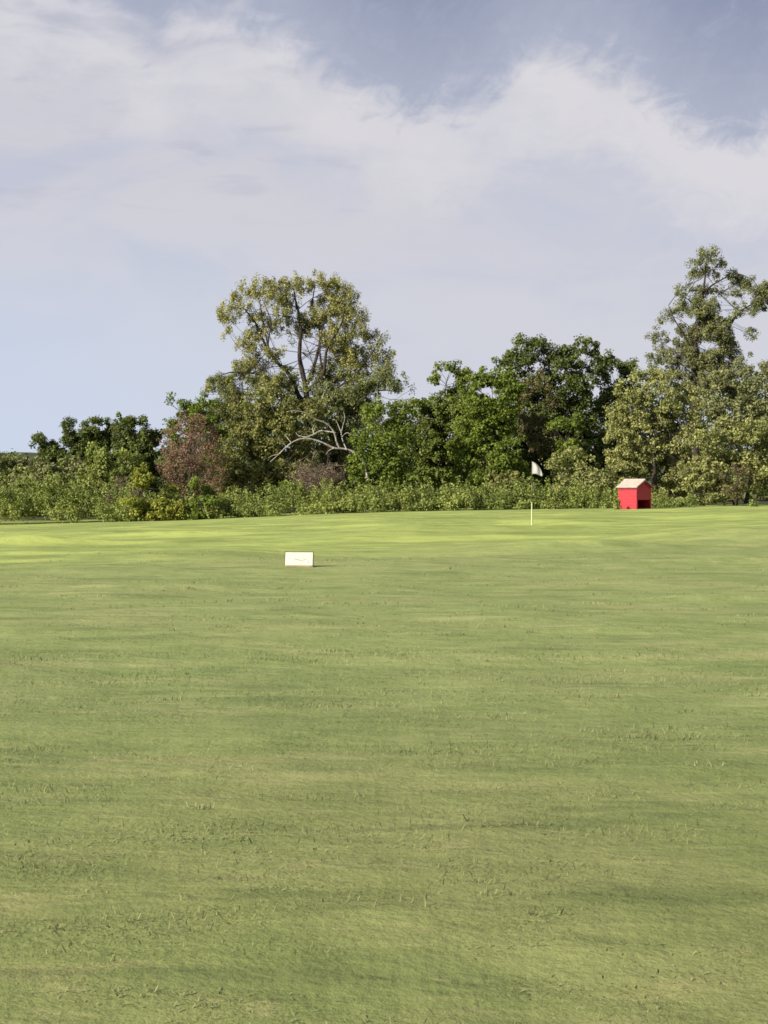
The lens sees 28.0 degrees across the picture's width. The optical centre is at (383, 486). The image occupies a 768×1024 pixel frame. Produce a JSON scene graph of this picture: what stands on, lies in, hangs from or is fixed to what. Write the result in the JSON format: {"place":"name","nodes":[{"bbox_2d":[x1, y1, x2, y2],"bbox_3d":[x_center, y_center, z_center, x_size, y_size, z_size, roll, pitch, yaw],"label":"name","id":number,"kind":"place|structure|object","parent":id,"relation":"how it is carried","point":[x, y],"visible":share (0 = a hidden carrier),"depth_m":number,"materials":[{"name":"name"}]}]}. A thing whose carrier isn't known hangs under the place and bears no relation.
{"place":"outdoors","nodes":[
{"label":"outdoors","id":0,"kind":"place"},
{"bbox_2d":[1,451,747,493],"bbox_3d":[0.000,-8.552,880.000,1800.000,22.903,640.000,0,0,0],"label":"hill","id":1,"kind":"structure","parent":0,"point":[31,455],"depth_m":681.66,"materials":[{"name":"green plant"}]},
{"bbox_2d":[0,491,767,1023],"bbox_3d":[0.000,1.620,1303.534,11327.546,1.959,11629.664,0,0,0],"label":"ground","id":2,"kind":"structure","parent":0,"point":[702,537],"depth_m":8.76,"materials":[{"name":"green plant"}]},
{"bbox_2d":[0,452,41,520],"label":"grey bush","id":3,"kind":"object","parent":2,"relation":"on","point":[13,465],"visible":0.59,"depth_m":68.69,"materials":[{"name":"green plant"}]},
{"bbox_2d":[23,453,88,520],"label":"grey bush","id":4,"kind":"object","parent":2,"relation":"on","point":[74,466],"visible":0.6,"depth_m":67.51,"materials":[{"name":"green plant"}]},
{"bbox_2d":[22,416,91,517],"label":"tree","id":5,"kind":"object","parent":2,"relation":"on","point":[52,451],"visible":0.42,"depth_m":75.80,"materials":[{"name":"green plant"}]},
{"bbox_2d":[68,415,117,516],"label":"tree","id":6,"kind":"object","parent":2,"relation":"on","point":[101,437],"visible":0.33,"depth_m":76.15,"materials":[{"name":"green plant"}]},
{"bbox_2d":[69,441,146,519],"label":"green bush","id":7,"kind":"object","parent":2,"relation":"on","point":[101,467],"visible":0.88,"depth_m":66.38,"materials":[{"name":"green plant"}]},
{"bbox_2d":[93,476,160,519],"bbox_3d":[-10.651,0.452,64.615,2.891,2.102,2.154,0,0,12],"label":"dead shrub","id":8,"kind":"object","parent":2,"relation":"on","point":[121,480],"visible":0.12,"depth_m":64.44,"materials":[{"name":"brown plant"}]},
{"bbox_2d":[105,411,164,496],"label":"tree","id":9,"kind":"object","parent":2,"relation":"on","point":[142,441],"visible":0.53,"depth_m":75.11,"materials":[{"name":"green plant"}]},
{"bbox_2d":[118,462,160,520],"bbox_3d":[-9.645,0.268,61.264,1.750,2.467,1.361,0,0,0],"label":"yellow shrub","id":10,"kind":"object","parent":2,"relation":"on","point":[144,482],"visible":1,"depth_m":61.15,"materials":[{"name":"green plant"}]},
{"bbox_2d":[153,482,186,520],"bbox_3d":[-8.499,0.650,61.364,1.538,1.626,1.382,0,0,-44],"label":"yellow shrub","id":11,"kind":"object","parent":2,"relation":"on","point":[174,512],"visible":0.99,"depth_m":61.07,"materials":[{"name":"green plant"}]},
{"bbox_2d":[155,409,229,501],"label":"rusty tree","id":12,"kind":"object","parent":2,"relation":"on","point":[190,464],"visible":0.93,"depth_m":67.18,"materials":[{"name":"orange plant"}]},
{"bbox_2d":[161,391,232,495],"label":"sparse tree","id":13,"kind":"object","parent":2,"relation":"on","point":[191,408],"visible":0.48,"depth_m":70.72,"materials":[{"name":"green plant"}]},
{"bbox_2d":[183,475,218,519],"bbox_3d":[-7.315,0.496,61.496,1.478,1.880,1.406,0,0,0],"label":"bright shrub","id":14,"kind":"object","parent":2,"relation":"on","point":[207,500],"visible":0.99,"depth_m":61.33,"materials":[{"name":"green plant"}]},
{"bbox_2d":[209,379,328,504],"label":"olive tree","id":15,"kind":"object","parent":2,"relation":"on","point":[268,417],"visible":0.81,"depth_m":69.39,"materials":[{"name":"green plant"}]},
{"bbox_2d":[284,551,313,566],"bbox_3d":[-1.598,1.466,29.035,0.558,0.484,0.101,0,0,8],"label":"lawn sign","id":16,"kind":"object","parent":2,"relation":"on","point":[299,558],"visible":0.98,"depth_m":29.01,"materials":[{"name":"white plastic"}]},
{"bbox_2d":[199,269,415,510],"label":"tall tree","id":17,"kind":"object","parent":2,"relation":"on","point":[359,390],"visible":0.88,"depth_m":72.79,"materials":[{"name":"green plant"}]},
{"bbox_2d":[270,409,368,479],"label":"bare limb","id":18,"kind":"object","parent":17,"relation":"attached to","point":[339,447],"visible":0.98,"depth_m":67.59,"materials":[{"name":"grey wood"}]},
{"bbox_2d":[285,443,362,510],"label":"dead shrub","id":19,"kind":"object","parent":2,"relation":"on","point":[313,479],"visible":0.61,"depth_m":67.74,"materials":[{"name":"brown plant"}]},
{"bbox_2d":[285,389,366,496],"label":"olive tree","id":20,"kind":"object","parent":2,"relation":"on","point":[336,455],"visible":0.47,"depth_m":72.01,"materials":[{"name":"green plant"}]},
{"bbox_2d":[0,466,758,523],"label":"undergrowth","id":21,"kind":"object","parent":2,"relation":"on","point":[409,497],"visible":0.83,"depth_m":62.04,"materials":[{"name":"green plant"}]},
{"bbox_2d":[342,395,424,494],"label":"vivid shrub","id":22,"kind":"object","parent":2,"relation":"on","point":[385,466],"visible":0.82,"depth_m":66.08,"materials":[{"name":"green plant"}]},
{"bbox_2d":[409,418,434,472],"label":"bare limb","id":23,"kind":"object","parent":22,"relation":"attached to","point":[419,436],"visible":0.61,"depth_m":67.33,"materials":[{"name":"brown wood"}]},
{"bbox_2d":[0,378,767,516],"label":"thicket","id":24,"kind":"object","parent":2,"relation":"on","point":[162,482],"visible":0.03,"depth_m":80.48,"materials":[{"name":"green plant"}]},
{"bbox_2d":[394,359,482,495],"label":"green tree","id":25,"kind":"object","parent":2,"relation":"on","point":[431,451],"visible":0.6,"depth_m":70.63,"materials":[{"name":"green plant"}]},
{"bbox_2d":[444,363,533,490],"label":"green tree","id":26,"kind":"object","parent":2,"relation":"on","point":[489,423],"visible":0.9,"depth_m":68.58,"materials":[{"name":"green plant"}]},
{"bbox_2d":[484,469,536,508],"bbox_3d":[5.395,0.176,64.166,2.583,1.761,1.452,0,0,-25],"label":"pale bush","id":27,"kind":"object","parent":2,"relation":"on","point":[498,477],"visible":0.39,"depth_m":63.78,"materials":[{"name":"green plant"}]},
{"bbox_2d":[509,367,560,474],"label":"tree","id":28,"kind":"object","parent":2,"relation":"on","point":[533,440],"visible":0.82,"depth_m":71.39,"materials":[{"name":"green plant"}]},
{"bbox_2d":[531,462,541,524],"bbox_3d":[4.746,0.276,47.999,0.383,2.147,0.109,0,0,0],"label":"flagstick","id":29,"kind":"object","parent":2,"relation":"on","point":[536,469],"visible":0.89,"depth_m":47.99,"materials":[{"name":"fabric"}]},
{"bbox_2d":[491,332,613,491],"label":"dark tree","id":30,"kind":"object","parent":2,"relation":"on","point":[588,437],"visible":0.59,"depth_m":73.83,"materials":[{"name":"green plant"}]},
{"bbox_2d":[544,413,587,491],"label":"vivid shrub","id":31,"kind":"object","parent":2,"relation":"on","point":[560,422],"visible":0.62,"depth_m":67.93,"materials":[{"name":"green plant"}]},
{"bbox_2d":[543,445,619,507],"bbox_3d":[8.356,-0.376,64.631,3.420,2.749,1.971,0,0,0],"label":"pale bush","id":32,"kind":"object","parent":2,"relation":"on","point":[576,470],"visible":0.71,"depth_m":64.46,"materials":[{"name":"green plant"}]},
{"bbox_2d":[613,499,621,509],"bbox_3d":[8.881,0.703,58.577,0.388,0.426,0.472,0,0,11],"label":"weed","id":33,"kind":"object","parent":2,"relation":"on","point":[616,505],"visible":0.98,"depth_m":58.58,"materials":[{"name":"green plant"}]},
{"bbox_2d":[586,349,649,497],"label":"dark tree","id":34,"kind":"object","parent":2,"relation":"on","point":[607,395],"visible":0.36,"depth_m":75.85,"materials":[{"name":"green plant"}]},
{"bbox_2d":[616,479,653,508],"bbox_3d":[9.662,0.291,59.300,1.040,1.168,1.036,0,0,-43],"label":"red hut","id":35,"kind":"object","parent":2,"relation":"on","point":[634,493],"visible":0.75,"depth_m":59.04,"materials":[{"name":"paint"}]},
{"bbox_2d":[601,366,710,501],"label":"pale bush","id":36,"kind":"object","parent":2,"relation":"on","point":[656,450],"visible":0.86,"depth_m":66.24,"materials":[{"name":"green plant"}]},
{"bbox_2d":[645,244,767,502],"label":"open tree","id":37,"kind":"object","parent":2,"relation":"on","point":[720,334],"visible":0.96,"depth_m":74.87,"materials":[{"name":"green plant"}]},
{"bbox_2d":[675,414,767,505],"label":"pale bush","id":38,"kind":"object","parent":2,"relation":"on","point":[756,435],"visible":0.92,"depth_m":64.23,"materials":[{"name":"green plant"}]},
{"bbox_2d":[693,359,767,503],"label":"tree","id":39,"kind":"object","parent":2,"relation":"on","point":[740,402],"visible":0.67,"depth_m":70.70,"materials":[{"name":"green plant"}]},
{"bbox_2d":[712,464,755,505],"bbox_3d":[14.435,-0.020,63.418,1.538,1.856,1.452,0,0,37],"label":"withered shrub","id":40,"kind":"object","parent":2,"relation":"on","point":[738,472],"visible":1,"depth_m":63.30,"materials":[{"name":"green plant"}]},
{"bbox_2d":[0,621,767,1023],"bbox_3d":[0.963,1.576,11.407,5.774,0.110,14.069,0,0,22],"label":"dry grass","id":41,"kind":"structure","parent":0,"point":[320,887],"depth_m":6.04,"materials":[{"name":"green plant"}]},
{"bbox_2d":[0,0,767,452],"label":"sky","id":42,"kind":"structure","parent":0,"point":[484,173],"materials":[{"name":"white"}]}
]}

